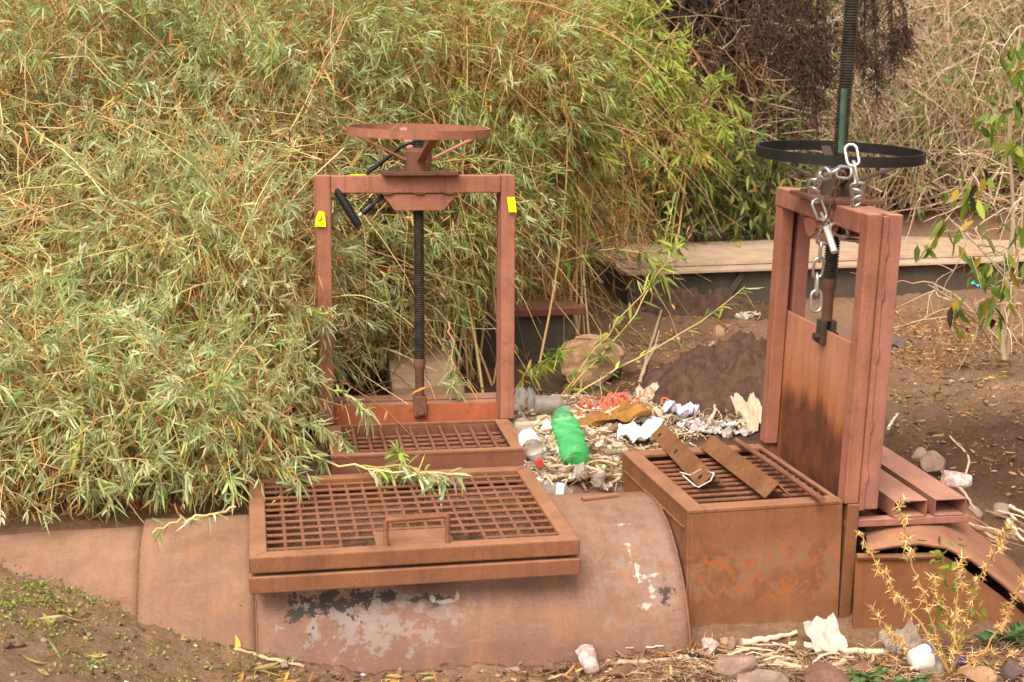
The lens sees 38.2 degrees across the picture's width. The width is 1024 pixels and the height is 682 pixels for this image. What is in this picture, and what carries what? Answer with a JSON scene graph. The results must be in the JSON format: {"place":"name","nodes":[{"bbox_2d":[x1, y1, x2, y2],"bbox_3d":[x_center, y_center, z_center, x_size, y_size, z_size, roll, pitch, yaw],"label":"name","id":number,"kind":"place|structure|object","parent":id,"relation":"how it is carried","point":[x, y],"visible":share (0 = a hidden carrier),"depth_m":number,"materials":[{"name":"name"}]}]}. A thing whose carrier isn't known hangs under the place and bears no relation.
{"place":"outdoors","nodes":[
{"label":"outdoors","id":0,"kind":"place"},
{"bbox_2d":[0,0,1023,681],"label":"ground","id":1,"kind":"structure","parent":0,"point":[986,488],"depth_m":4.99,"materials":[{"name":"soil"}]},
{"bbox_2d":[0,0,257,370],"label":"willow leaved shrub","id":2,"kind":"object","parent":1,"relation":"on","point":[13,33],"visible":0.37,"depth_m":5.83,"materials":[{"name":"green plant"}]},
{"bbox_2d":[0,555,303,681],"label":"green sprouts","id":3,"kind":"object","parent":1,"relation":"on","point":[15,601],"visible":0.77,"depth_m":3.97,"materials":[{"name":"green plant"}]},
{"bbox_2d":[0,150,350,535],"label":"willow leaved shrub","id":4,"kind":"object","parent":1,"relation":"on","point":[83,441],"visible":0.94,"depth_m":4.66,"materials":[{"name":"green plant"}]},
{"bbox_2d":[0,84,431,513],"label":"willow leaved shrub","id":5,"kind":"object","parent":1,"relation":"on","point":[203,231],"visible":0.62,"depth_m":5.19,"materials":[{"name":"green plant"}]},
{"bbox_2d":[0,0,460,394],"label":"willow leaved shrub","id":6,"kind":"object","parent":1,"relation":"on","point":[293,80],"visible":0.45,"depth_m":6.06,"materials":[{"name":"green plant"}]},
{"bbox_2d":[234,647,303,666],"bbox_3d":[-0.668,0.870,4.072,0.194,0.059,0.017,0,11,2],"label":"driftwood stick","id":7,"kind":"object","parent":1,"relation":"on","point":[261,656],"visible":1,"depth_m":4.07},
{"bbox_2d":[23,598,559,681],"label":"leaf litter","id":8,"kind":"object","parent":1,"relation":"on","point":[54,617],"visible":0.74,"depth_m":3.99,"materials":[{"name":"plant"}]},
{"bbox_2d":[0,0,626,314],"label":"willow leaved shrub","id":9,"kind":"object","parent":1,"relation":"on","point":[48,72],"visible":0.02,"depth_m":7.37,"materials":[{"name":"green plant"}]},
{"bbox_2d":[0,490,691,674],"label":"steel pipe","id":10,"kind":"object","parent":1,"relation":"on","point":[623,590],"visible":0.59,"depth_m":4.22,"materials":[{"name":"metal"}]},
{"bbox_2d":[152,506,235,555],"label":"arching branch","id":11,"kind":"object","parent":10,"relation":"on","point":[194,517],"visible":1,"depth_m":4.24,"materials":[{"name":"beige plant"}]},
{"bbox_2d":[249,484,580,593],"bbox_3d":[-0.330,0.583,4.505,0.926,0.047,0.798,-2,11,-10],"label":"hatch collar","id":12,"kind":"object","parent":10,"relation":"on","point":[294,581],"visible":0.4,"depth_m":4.13,"materials":[{"name":"metal"}]},
{"bbox_2d":[249,466,579,573],"bbox_3d":[-0.330,0.483,4.486,0.922,0.135,0.794,-2,11,-10],"label":"grating lid","id":13,"kind":"object","parent":12,"relation":"on","point":[426,543],"visible":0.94,"depth_m":4.32,"materials":[{"name":"metal"}]},
{"bbox_2d":[245,445,314,523],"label":"arching branch","id":14,"kind":"object","parent":13,"relation":"on","point":[292,487],"visible":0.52,"depth_m":4.74,"materials":[{"name":"green plant"}]},
{"bbox_2d":[262,434,471,512],"bbox_3d":[-0.513,0.437,4.820,0.831,0.196,0.169,5,12,25],"label":"arching branch","id":15,"kind":"object","parent":13,"relation":"on","point":[319,455],"visible":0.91,"depth_m":4.74,"materials":[{"name":"green plant"}]},
{"bbox_2d":[372,439,409,484],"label":"arching branch","id":16,"kind":"object","parent":13,"relation":"on","point":[393,452],"visible":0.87,"depth_m":4.77,"materials":[{"name":"green plant"}]},
{"bbox_2d":[357,453,449,510],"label":"arching branch","id":17,"kind":"object","parent":13,"relation":"on","point":[434,479],"visible":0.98,"depth_m":4.69,"materials":[{"name":"green plant"}]},
{"bbox_2d":[0,0,774,446],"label":"shrub","id":18,"kind":"object","parent":1,"relation":"on","point":[596,206],"visible":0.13,"depth_m":5.94,"materials":[{"name":"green plant"}]},
{"bbox_2d":[313,123,514,444],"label":"sluice gate","id":19,"kind":"structure","parent":1,"relation":"on","point":[418,185],"depth_m":5.33,"materials":[{"name":"metal"}]},
{"bbox_2d":[315,211,325,226],"bbox_3d":[-0.675,-0.429,5.206,0.039,0.056,0.009,0,11,0],"label":"yellow tape","id":20,"kind":"object","parent":19,"relation":"attached to","point":[320,220],"visible":0.97,"depth_m":5.21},
{"bbox_2d":[334,141,413,227],"bbox_3d":[-0.485,-0.561,5.290,0.330,0.299,0.104,-9,14,-39],"label":"shackle lock","id":21,"kind":"object","parent":19,"relation":"hanging from","point":[345,204],"visible":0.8,"depth_m":5.23,"materials":[{"name":"black metal"}]},
{"bbox_2d":[438,321,469,402],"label":"arching branch","id":22,"kind":"object","parent":19,"relation":"on","point":[452,376],"visible":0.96,"depth_m":5.74,"materials":[{"name":"green plant"}]},
{"bbox_2d":[384,322,464,394],"bbox_3d":[-0.449,0.222,6.712,0.297,0.370,1.488,-2,11,-9],"label":"rock","id":23,"kind":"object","parent":1,"relation":"on","point":[406,375],"depth_m":6.17,"materials":[{"name":"stone"}]},
{"bbox_2d":[326,419,526,474],"bbox_3d":[-0.309,0.540,5.220,0.664,0.420,0.427,-2,11,-9],"label":"intake box","id":24,"kind":"object","parent":1,"relation":"on","point":[460,444],"visible":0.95,"depth_m":5.17,"materials":[{"name":"metal"}]},
{"bbox_2d":[278,418,362,452],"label":"arching branch","id":25,"kind":"object","parent":24,"relation":"on","point":[341,441],"visible":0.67,"depth_m":5.03,"materials":[{"name":"green plant"}]},
{"bbox_2d":[291,375,380,438],"bbox_3d":[-0.642,0.238,5.237,0.534,0.195,0.091,10,14,41],"label":"arching branch","id":26,"kind":"object","parent":24,"relation":"on","point":[359,407],"visible":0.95,"depth_m":5.15,"materials":[{"name":"green plant"}]},
{"bbox_2d":[223,0,677,395],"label":"willow leaved shrub","id":27,"kind":"object","parent":1,"relation":"on","point":[455,230],"visible":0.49,"depth_m":6.50,"materials":[{"name":"green plant"}]},
{"bbox_2d":[515,248,678,301],"bbox_3d":[0.402,-0.325,7.104,0.840,0.265,0.150,6,12,30],"label":"arching branch","id":28,"kind":"object","parent":27,"relation":"attached to","point":[646,259],"visible":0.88,"depth_m":7.01,"materials":[{"name":"green plant"}]},
{"bbox_2d":[0,304,1023,681],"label":"pebbles","id":29,"kind":"object","parent":1,"relation":"on","point":[110,674],"visible":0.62,"depth_m":4.16,"materials":[{"name":"stone"}]},
{"bbox_2d":[442,299,584,369],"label":"channel wall","id":30,"kind":"structure","parent":1,"relation":"on","point":[560,328],"depth_m":7.19,"materials":[{"name":"concrete"}]},
{"bbox_2d":[514,386,535,412],"bbox_3d":[0.045,0.237,5.927,0.128,0.113,0.113,-12,8,-3],"label":"plastic bag","id":31,"kind":"object","parent":1,"relation":"on","point":[521,394],"visible":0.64,"depth_m":5.93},
{"bbox_2d":[518,429,543,466],"bbox_3d":[0.063,0.350,5.068,0.073,0.068,0.304,-2,23,-11],"label":"plastic bottle","id":32,"kind":"object","parent":1,"relation":"on","point":[533,448],"visible":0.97,"depth_m":5.07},
{"bbox_2d":[378,0,712,336],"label":"willow leaved shrub","id":33,"kind":"object","parent":1,"relation":"on","point":[595,148],"visible":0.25,"depth_m":7.20,"materials":[{"name":"green plant"}]},
{"bbox_2d":[514,340,579,391],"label":"arching branch","id":34,"kind":"object","parent":1,"relation":"on","point":[551,365],"visible":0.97,"depth_m":6.38,"materials":[{"name":"green plant"}]},
{"bbox_2d":[533,395,566,413],"bbox_3d":[0.147,0.243,5.755,0.127,0.073,0.079,-3,11,-9],"label":"plastic bottle","id":35,"kind":"object","parent":1,"relation":"on","point":[544,403],"visible":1,"depth_m":5.72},
{"bbox_2d":[542,462,590,485],"bbox_3d":[0.181,0.449,4.972,0.170,0.078,0.094,-10,6,17],"label":"plastic bag","id":36,"kind":"object","parent":1,"relation":"on","point":[578,468],"visible":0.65,"depth_m":4.93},
{"bbox_2d":[514,405,639,428],"bbox_3d":[0.234,0.291,5.580,0.498,0.052,0.108,-3,11,-15],"label":"driftwood stick","id":37,"kind":"object","parent":1,"relation":"on","point":[530,423],"visible":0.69,"depth_m":5.57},
{"bbox_2d":[567,401,651,429],"bbox_3d":[0.364,0.285,5.624,0.338,0.059,0.208,-11,6,-1],"label":"cloth rag","id":38,"kind":"object","parent":37,"relation":"on","point":[625,411],"visible":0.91,"depth_m":5.56,"materials":[{"name":"fabric"}]},
{"bbox_2d":[552,421,618,444],"bbox_3d":[0.280,0.335,5.465,0.056,0.036,0.349,-10,15,-43],"label":"driftwood stick","id":39,"kind":"object","parent":1,"relation":"on","point":[588,428],"visible":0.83,"depth_m":5.49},
{"bbox_2d":[575,644,599,673],"bbox_3d":[0.214,0.896,4.182,0.063,0.068,0.094,-3,11,-13],"label":"rock","id":40,"kind":"object","parent":1,"relation":"on","point":[587,657],"visible":1,"depth_m":4.15,"materials":[{"name":"pink stone"}]},
{"bbox_2d":[559,334,624,386],"bbox_3d":[0.355,0.081,6.681,0.298,0.253,0.277,0,11,0],"label":"boulder","id":41,"kind":"object","parent":1,"relation":"on","point":[577,357],"visible":0.63,"depth_m":6.55,"materials":[{"name":"beige stone"}]},
{"bbox_2d":[581,419,622,441],"bbox_3d":[0.370,0.323,5.531,0.066,0.037,0.417,6,12,27],"label":"driftwood stick","id":42,"kind":"object","parent":1,"relation":"on","point":[613,428],"visible":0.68,"depth_m":5.46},
{"bbox_2d":[473,1,744,257],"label":"willow leaved shrub","id":43,"kind":"object","parent":1,"relation":"on","point":[669,193],"visible":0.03,"depth_m":9.61,"materials":[{"name":"green plant"}]},
{"bbox_2d":[495,377,732,489],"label":"twig litter","id":44,"kind":"object","parent":1,"relation":"on","point":[544,469],"visible":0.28,"depth_m":5.45,"materials":[{"name":"beige plant"}]},
{"bbox_2d":[562,388,668,411],"bbox_3d":[0.395,0.251,5.838,0.463,0.111,0.277,0,11,0],"label":"orange net","id":45,"kind":"object","parent":1,"relation":"on","point":[607,401],"visible":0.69,"depth_m":5.85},
{"bbox_2d":[485,0,754,269],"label":"willow leaved shrub","id":46,"kind":"object","parent":1,"relation":"on","point":[699,122],"visible":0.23,"depth_m":9.36,"materials":[{"name":"green plant"}]},
{"bbox_2d":[217,277,1023,681],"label":"leaf litter","id":47,"kind":"object","parent":1,"relation":"on","point":[691,335],"visible":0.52,"depth_m":6.23,"materials":[{"name":"plant"}]},
{"bbox_2d":[608,663,634,676],"bbox_3d":[0.306,0.931,4.160,0.077,0.046,0.048,-9,13,-34],"label":"rock","id":48,"kind":"object","parent":1,"relation":"on","point":[626,668],"visible":0.98,"depth_m":4.15,"materials":[{"name":"brown stone"}]},
{"bbox_2d":[564,191,687,394],"bbox_3d":[0.464,-0.169,6.559,0.188,0.963,1.026,10,14,42],"label":"arching branch","id":49,"kind":"object","parent":1,"relation":"on","point":[666,233],"visible":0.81,"depth_m":6.65,"materials":[{"name":"green plant"}]},
{"bbox_2d":[555,236,697,394],"bbox_3d":[0.419,-0.043,6.466,0.996,0.776,0.183,-8,13,-36],"label":"arching branch","id":50,"kind":"object","parent":1,"relation":"on","point":[617,320],"visible":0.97,"depth_m":6.54,"materials":[{"name":"green plant"}]},
{"bbox_2d":[518,391,757,481],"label":"paper litter","id":51,"kind":"object","parent":1,"relation":"on","point":[596,444],"visible":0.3,"depth_m":5.60,"materials":[{"name":"white paper"}]},
{"bbox_2d":[617,419,660,442],"bbox_3d":[0.474,0.338,5.479,0.170,0.073,0.122,4,22,1],"label":"paper scrap","id":52,"kind":"object","parent":1,"relation":"on","point":[633,431],"visible":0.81,"depth_m":5.46,"materials":[{"name":"white paper"}]},
{"bbox_2d":[606,656,688,665],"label":"driftwood stick","id":53,"kind":"object","parent":1,"relation":"on","point":[619,662],"visible":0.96,"depth_m":4.21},
{"bbox_2d":[636,415,666,424],"bbox_3d":[0.512,0.295,5.611,0.154,0.052,0.040,8,14,38],"label":"paper scrap","id":54,"kind":"object","parent":1,"relation":"on","point":[660,421],"visible":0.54,"depth_m":5.58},
{"bbox_2d":[570,287,763,398],"bbox_3d":[0.547,0.070,6.168,0.974,0.645,0.229,1,11,7],"label":"arching branch","id":55,"kind":"object","parent":1,"relation":"on","point":[709,313],"visible":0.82,"depth_m":6.16,"materials":[{"name":"green plant"}]},
{"bbox_2d":[661,400,699,417],"bbox_3d":[0.659,0.275,5.779,0.128,0.106,0.133,12,11,20],"label":"plastic bag","id":56,"kind":"object","parent":1,"relation":"on","point":[689,409],"visible":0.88,"depth_m":5.74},
{"bbox_2d":[591,60,780,266],"bbox_3d":[1.126,-0.971,9.896,1.248,1.787,1.205,-5,12,-26],"label":"shrub","id":57,"kind":"object","parent":1,"relation":"on","point":[718,194],"visible":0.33,"depth_m":9.79,"materials":[{"name":"green plant"}]},
{"bbox_2d":[628,330,766,426],"bbox_3d":[0.920,0.144,6.068,0.950,0.363,0.850,0,11,0],"label":"dirt mound","id":58,"kind":"object","parent":1,"relation":"on","point":[719,373],"visible":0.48,"depth_m":5.88,"materials":[{"name":"soil"}]},
{"bbox_2d":[636,382,658,403],"bbox_3d":[0.559,0.228,5.988,0.108,0.101,0.132,-9,12,-6],"label":"plastic bag","id":59,"kind":"object","parent":58,"relation":"on","point":[652,388],"visible":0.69,"depth_m":5.99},
{"bbox_2d":[631,287,769,320],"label":"dirt bank","id":60,"kind":"structure","parent":1,"relation":"on","point":[698,304],"depth_m":8.45,"materials":[{"name":"soil"}]},
{"bbox_2d":[638,310,661,382],"bbox_3d":[0.723,-0.066,7.341,0.076,0.200,2.178,2,11,8],"label":"driftwood stick","id":61,"kind":"object","parent":60,"relation":"on","point":[646,361],"visible":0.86,"depth_m":6.79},
{"bbox_2d":[701,638,719,655],"bbox_3d":[0.572,0.887,4.283,0.059,0.061,0.041,9,18,42],"label":"rock","id":62,"kind":"object","parent":1,"relation":"on","point":[712,644],"visible":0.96,"depth_m":4.27,"materials":[{"name":"pink stone"}]},
{"bbox_2d":[622,444,842,626],"bbox_3d":[0.676,0.655,4.748,0.496,0.470,0.688,-2,11,-12],"label":"intake box","id":63,"kind":"object","parent":1,"relation":"on","point":[773,556],"visible":0.62,"depth_m":4.42,"materials":[{"name":"metal"}]},
{"bbox_2d":[651,423,725,487],"bbox_3d":[0.571,0.368,4.858,0.086,0.047,0.640,-2,11,-8],"label":"angle iron","id":64,"kind":"object","parent":63,"relation":"on","point":[682,455],"visible":0.94,"depth_m":4.82,"materials":[{"name":"metal"}]},
{"bbox_2d":[701,435,790,497],"bbox_3d":[0.738,0.394,4.723,0.086,0.047,0.591,-2,11,-11],"label":"angle iron","id":65,"kind":"object","parent":63,"relation":"on","point":[753,477],"visible":1,"depth_m":4.68,"materials":[{"name":"metal"}]},
{"bbox_2d":[734,438,824,501],"bbox_3d":[0.841,0.402,4.707,0.021,0.019,0.710,-2,11,-12],"label":"steel rod","id":66,"kind":"object","parent":63,"relation":"on","point":[787,475],"visible":1,"depth_m":4.65,"materials":[{"name":"metal"}]},
{"bbox_2d":[712,654,755,680],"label":"rock","id":67,"kind":"object","parent":1,"relation":"on","point":[732,666],"visible":0.98,"depth_m":4.16,"materials":[{"name":"pink stone"}]},
{"bbox_2d":[720,424,752,437],"bbox_3d":[0.847,0.344,5.601,0.128,0.056,0.048,-2,19,-10],"label":"paper scrap","id":68,"kind":"object","parent":1,"relation":"on","point":[726,431],"visible":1,"depth_m":5.59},
{"bbox_2d":[730,393,761,434],"bbox_3d":[0.918,0.270,5.686,0.107,0.148,0.150,-17,6,-8],"label":"plastic bag","id":69,"kind":"object","parent":1,"relation":"on","point":[750,411],"visible":0.89,"depth_m":5.70,"materials":[{"name":"plastic"}]},
{"bbox_2d":[676,89,823,264],"bbox_3d":[1.534,-0.897,10.137,1.287,1.635,1.155,-6,12,-27],"label":"bush","id":70,"kind":"object","parent":1,"relation":"on","point":[770,172],"visible":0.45,"depth_m":10.03,"materials":[{"name":"green plant"}]},
{"bbox_2d":[736,668,788,681],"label":"rock","id":71,"kind":"object","parent":1,"relation":"on","point":[758,675],"visible":0.93,"depth_m":4.13,"materials":[{"name":"pink stone"}]},
{"bbox_2d":[740,630,797,646],"bbox_3d":[0.762,0.878,4.362,0.187,0.031,0.039,-3,11,-18],"label":"driftwood stick","id":72,"kind":"object","parent":1,"relation":"on","point":[753,640],"visible":1,"depth_m":4.34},
{"bbox_2d":[621,0,919,180],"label":"dark brush","id":73,"kind":"object","parent":1,"relation":"on","point":[709,8],"visible":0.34,"depth_m":10.55,"materials":[{"name":"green plant"}]},
{"bbox_2d":[597,0,972,238],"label":"brown brush","id":74,"kind":"object","parent":1,"relation":"on","point":[754,106],"visible":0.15,"depth_m":10.74,"materials":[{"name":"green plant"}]},
{"bbox_2d":[570,236,1023,305],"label":"channel cover","id":75,"kind":"object","parent":1,"relation":"on","point":[734,279],"visible":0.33,"depth_m":9.02,"materials":[{"name":"concrete"}]},
{"bbox_2d":[773,650,823,656],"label":"driftwood stick","id":76,"kind":"object","parent":1,"relation":"on","point":[791,654],"visible":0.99,"depth_m":4.28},
{"bbox_2d":[804,613,847,656],"bbox_3d":[0.917,0.860,4.329,0.106,0.052,0.114,-11,35,-14],"label":"paper scrap","id":77,"kind":"object","parent":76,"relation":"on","point":[824,634],"visible":1,"depth_m":4.33,"materials":[{"name":"paper"}]},
{"bbox_2d":[577,627,1023,681],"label":"twig litter","id":78,"kind":"object","parent":1,"relation":"on","point":[769,667],"visible":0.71,"depth_m":4.23,"materials":[{"name":"beige plant"}]},
{"bbox_2d":[769,656,853,668],"bbox_3d":[0.861,0.926,4.250,0.254,0.034,0.090,0,11,0],"label":"driftwood stick","id":79,"kind":"object","parent":1,"relation":"on","point":[776,661],"visible":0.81,"depth_m":4.24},
{"bbox_2d":[803,662,850,681],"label":"rock","id":80,"kind":"object","parent":1,"relation":"on","point":[825,672],"visible":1,"depth_m":4.15,"materials":[{"name":"brown stone"}]},
{"bbox_2d":[738,0,925,153],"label":"dead tree","id":81,"kind":"object","parent":1,"relation":"on","point":[895,42],"visible":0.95,"depth_m":9.33,"materials":[{"name":"brown plant"}]},
{"bbox_2d":[788,641,900,655],"bbox_3d":[0.970,0.899,4.320,0.326,0.042,0.034,1,11,7],"label":"driftwood stick","id":82,"kind":"object","parent":1,"relation":"on","point":[838,646],"visible":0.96,"depth_m":4.31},
{"bbox_2d":[755,0,969,617],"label":"sluice gate","id":83,"kind":"structure","parent":1,"relation":"on","point":[825,393],"depth_m":4.55,"materials":[{"name":"metal"}]},
{"bbox_2d":[810,171,846,236],"bbox_3d":[0.933,-0.402,4.359,0.031,0.215,0.240,-1,11,-7],"label":"steel chain","id":84,"kind":"object","parent":83,"relation":"hanging from","point":[832,203],"visible":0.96,"depth_m":4.32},
{"bbox_2d":[823,219,837,253],"bbox_3d":[0.933,-0.307,4.346,0.021,0.097,0.090,-2,11,-12],"label":"padlock","id":85,"kind":"object","parent":84,"relation":"hanging from","point":[830,240],"visible":1,"depth_m":4.33,"materials":[{"name":"silver metal"}]},
{"bbox_2d":[806,143,864,312],"bbox_3d":[0.965,-0.312,4.270,0.186,0.534,0.423,0,11,0],"label":"steel chain","id":86,"kind":"object","parent":83,"relation":"hanging from","point":[852,167],"visible":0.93,"depth_m":4.39,"materials":[{"name":"metal"}]},
{"bbox_2d":[838,89,846,152],"bbox_3d":[0.942,-0.627,4.218,0.015,0.181,0.016,-11,15,-44],"label":"painted strip","id":87,"kind":"object","parent":83,"relation":"attached to","point":[842,122],"visible":0.93,"depth_m":4.21,"materials":[{"name":"green paint"}]},
{"bbox_2d":[701,0,1023,243],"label":"pale brush","id":88,"kind":"object","parent":1,"relation":"on","point":[911,176],"visible":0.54,"depth_m":10.31,"materials":[{"name":"beige plant"}]},
{"bbox_2d":[854,660,879,671],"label":"rock","id":89,"kind":"object","parent":1,"relation":"on","point":[864,664],"visible":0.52,"depth_m":4.21,"materials":[{"name":"brown stone"}]},
{"bbox_2d":[845,666,889,681],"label":"pinnate plant","id":90,"kind":"object","parent":1,"relation":"on","point":[861,676],"visible":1,"depth_m":4.15,"materials":[{"name":"green plant"}]},
{"bbox_2d":[772,1,967,185],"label":"bare sapling","id":91,"kind":"object","parent":1,"relation":"on","point":[883,68],"visible":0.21,"depth_m":10.31,"materials":[{"name":"brown plant"}]},
{"bbox_2d":[811,0,985,224],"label":"bare sapling","id":92,"kind":"object","parent":1,"relation":"on","point":[903,77],"visible":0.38,"depth_m":10.23,"materials":[{"name":"brown plant"}]},
{"bbox_2d":[892,336,907,348],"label":"rock","id":93,"kind":"object","parent":1,"relation":"on","point":[899,341],"visible":0.54,"depth_m":7.32,"materials":[{"name":"stone"}]},
{"bbox_2d":[893,674,932,681],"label":"pinnate plant","id":94,"kind":"object","parent":1,"relation":"on","point":[918,679],"visible":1,"depth_m":4.13,"materials":[{"name":"green plant"}]},
{"bbox_2d":[911,447,926,461],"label":"rock","id":95,"kind":"object","parent":1,"relation":"on","point":[919,452],"visible":0.82,"depth_m":5.22,"materials":[{"name":"pink stone"}]},
{"bbox_2d":[907,642,937,670],"bbox_3d":[1.167,0.905,4.228,0.063,0.075,0.075,-13,14,-18],"label":"plastic cup","id":96,"kind":"object","parent":1,"relation":"on","point":[919,657],"visible":0.89,"depth_m":4.20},
{"bbox_2d":[919,450,945,474],"bbox_3d":[1.473,0.428,5.184,0.090,0.093,0.088,4,12,22],"label":"rock","id":97,"kind":"object","parent":1,"relation":"on","point":[932,462],"visible":0.97,"depth_m":5.15,"materials":[{"name":"brown stone"}]},
{"bbox_2d":[850,25,1023,370],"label":"leafy plant","id":98,"kind":"object","parent":1,"relation":"on","point":[1013,151],"visible":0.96,"depth_m":6.20,"materials":[{"name":"green plant"}]},
{"bbox_2d":[852,507,1023,628],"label":"pipe shell","id":99,"kind":"object","parent":1,"relation":"on","point":[1004,571],"visible":0.55,"depth_m":4.44,"materials":[{"name":"brown metal"}]},
{"bbox_2d":[855,492,1023,672],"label":"thorn plant","id":100,"kind":"object","parent":1,"relation":"on","point":[955,651],"visible":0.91,"depth_m":4.15,"materials":[{"name":"yellow plant"}]},
{"bbox_2d":[878,0,1023,214],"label":"bare sapling","id":101,"kind":"object","parent":1,"relation":"on","point":[948,28],"visible":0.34,"depth_m":10.35,"materials":[{"name":"beige plant"}]},
{"bbox_2d":[940,470,972,488],"bbox_3d":[1.524,0.483,5.078,0.101,0.068,0.106,-5,12,-25],"label":"rock","id":102,"kind":"object","parent":1,"relation":"on","point":[952,479],"visible":0.83,"depth_m":5.05,"materials":[{"name":"pink stone"}]},
{"bbox_2d":[891,306,1023,492],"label":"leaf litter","id":103,"kind":"object","parent":1,"relation":"on","point":[957,397],"visible":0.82,"depth_m":5.92,"materials":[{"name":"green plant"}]},
{"bbox_2d":[912,0,1023,201],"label":"bare sapling","id":104,"kind":"object","parent":1,"relation":"on","point":[991,29],"visible":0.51,"depth_m":10.31,"materials":[{"name":"beige plant"}]},
{"bbox_2d":[957,665,997,681],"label":"rock","id":105,"kind":"object","parent":1,"relation":"on","point":[981,673],"visible":1,"depth_m":4.18,"materials":[{"name":"beige stone"}]},
{"bbox_2d":[973,620,1023,644],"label":"pinnate plant","id":106,"kind":"object","parent":1,"relation":"on","point":[1017,629],"visible":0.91,"depth_m":4.35,"materials":[{"name":"green plant"}]},
{"bbox_2d":[991,502,1010,518],"bbox_3d":[1.622,0.568,4.914,0.064,0.060,0.097,8,12,20],"label":"rock","id":107,"kind":"object","parent":1,"relation":"on","point":[996,507],"visible":0.77,"depth_m":4.89,"materials":[{"name":"pink stone"}]},
{"bbox_2d":[998,657,1022,681],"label":"rock","id":108,"kind":"object","parent":1,"relation":"on","point":[1011,667],"visible":0.99,"depth_m":4.20,"materials":[{"name":"stone"}]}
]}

